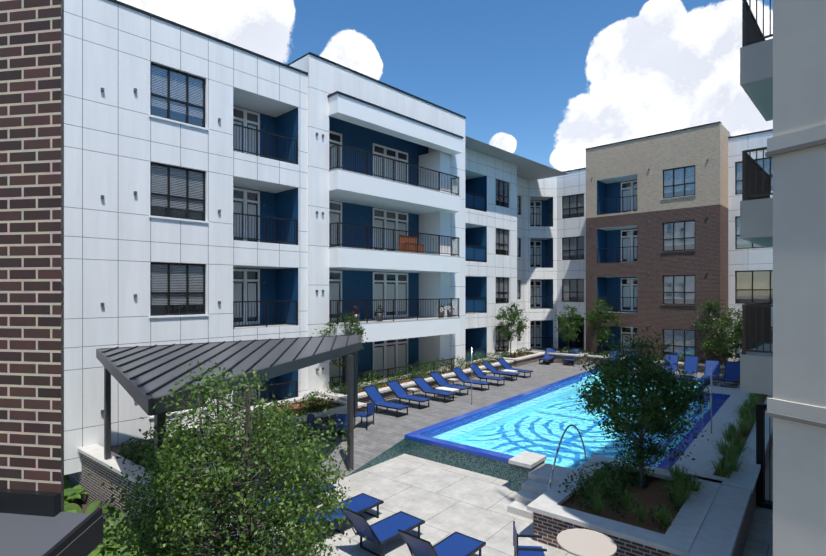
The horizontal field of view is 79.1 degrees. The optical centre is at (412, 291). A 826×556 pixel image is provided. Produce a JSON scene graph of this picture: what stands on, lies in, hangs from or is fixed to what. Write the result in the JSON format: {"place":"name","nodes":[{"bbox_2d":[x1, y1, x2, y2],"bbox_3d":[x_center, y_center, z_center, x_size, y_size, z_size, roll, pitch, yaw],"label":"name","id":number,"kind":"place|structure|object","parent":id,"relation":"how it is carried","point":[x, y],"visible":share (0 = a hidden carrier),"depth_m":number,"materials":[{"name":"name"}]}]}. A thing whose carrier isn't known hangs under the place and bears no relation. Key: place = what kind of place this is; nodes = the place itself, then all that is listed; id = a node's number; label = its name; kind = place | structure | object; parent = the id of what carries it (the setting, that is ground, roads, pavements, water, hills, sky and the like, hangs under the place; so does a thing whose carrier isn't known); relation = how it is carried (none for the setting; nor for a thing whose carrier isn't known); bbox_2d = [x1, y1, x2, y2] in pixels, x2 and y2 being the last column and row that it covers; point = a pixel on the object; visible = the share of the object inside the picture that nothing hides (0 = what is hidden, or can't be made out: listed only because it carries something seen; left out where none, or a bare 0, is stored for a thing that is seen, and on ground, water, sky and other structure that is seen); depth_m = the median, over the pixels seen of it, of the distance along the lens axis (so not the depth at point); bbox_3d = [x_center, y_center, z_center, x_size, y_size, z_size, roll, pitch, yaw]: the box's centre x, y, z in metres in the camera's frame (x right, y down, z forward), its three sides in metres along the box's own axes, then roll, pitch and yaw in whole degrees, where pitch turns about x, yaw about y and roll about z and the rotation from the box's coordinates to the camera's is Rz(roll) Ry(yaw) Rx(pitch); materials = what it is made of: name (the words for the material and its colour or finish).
{"place":"outdoors","nodes":[
{"label":"outdoors","id":0,"kind":"place"},
{"bbox_2d":[117,0,772,171],"label":"sky","id":1,"kind":"structure","parent":0,"point":[545,82],"materials":[{"name":"blue"}]},
{"bbox_2d":[200,347,772,555],"bbox_3d":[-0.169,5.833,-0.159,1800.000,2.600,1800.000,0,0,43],"label":"deck","id":2,"kind":"structure","parent":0,"point":[443,501],"depth_m":13.37,"materials":[{"name":"concrete"}]},
{"bbox_2d":[0,0,102,555],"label":"brick","id":3,"kind":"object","parent":2,"relation":"on","point":[36,519],"visible":1,"depth_m":3.20,"materials":[{"name":"brown brick"}]},
{"bbox_2d":[64,0,567,474],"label":"building","id":4,"kind":"structure","parent":2,"relation":"on","point":[217,190],"depth_m":19.93,"materials":[{"name":"white paint"}]},
{"bbox_2d":[64,350,772,555],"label":"planters","id":5,"kind":"object","parent":2,"relation":"on","point":[715,519],"visible":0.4,"depth_m":11.36,"materials":[{"name":"concrete"}]},
{"bbox_2d":[96,334,360,555],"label":"pergola","id":6,"kind":"object","parent":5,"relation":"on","point":[140,374],"visible":0.94,"depth_m":12.20,"materials":[{"name":"grey metal"}]},
{"bbox_2d":[64,304,766,555],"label":"shrubs","id":7,"kind":"object","parent":5,"relation":"on","point":[681,483],"visible":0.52,"depth_m":12.38,"materials":[{"name":"green plant"}]},
{"bbox_2d":[87,295,772,555],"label":"trees","id":8,"kind":"object","parent":5,"relation":"on","point":[653,401],"visible":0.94,"depth_m":7.53,"materials":[{"name":"green plant"}]},
{"bbox_2d":[255,348,739,555],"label":"lounge chairs","id":9,"kind":"object","parent":2,"relation":"on","point":[382,532],"visible":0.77,"depth_m":12.31,"materials":[{"name":"blue"}]},
{"bbox_2d":[307,347,772,555],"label":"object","id":10,"kind":"object","parent":2,"relation":"on","point":[580,542],"visible":0.58,"depth_m":12.68,"materials":[{"name":"beige"}]},
{"bbox_2d":[404,368,743,519],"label":"pool","id":11,"kind":"structure","parent":2,"relation":"on","point":[514,440],"depth_m":16.51,"materials":[{"name":"liquid"}]},
{"bbox_2d":[557,121,772,363],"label":"building","id":12,"kind":"structure","parent":2,"relation":"on","point":[648,231],"depth_m":30.32,"materials":[{"name":"brown brick"}]},
{"bbox_2d":[740,0,825,555],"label":"wing","id":13,"kind":"structure","parent":2,"relation":"on","point":[783,77],"depth_m":5.96,"materials":[{"name":"white paint"}]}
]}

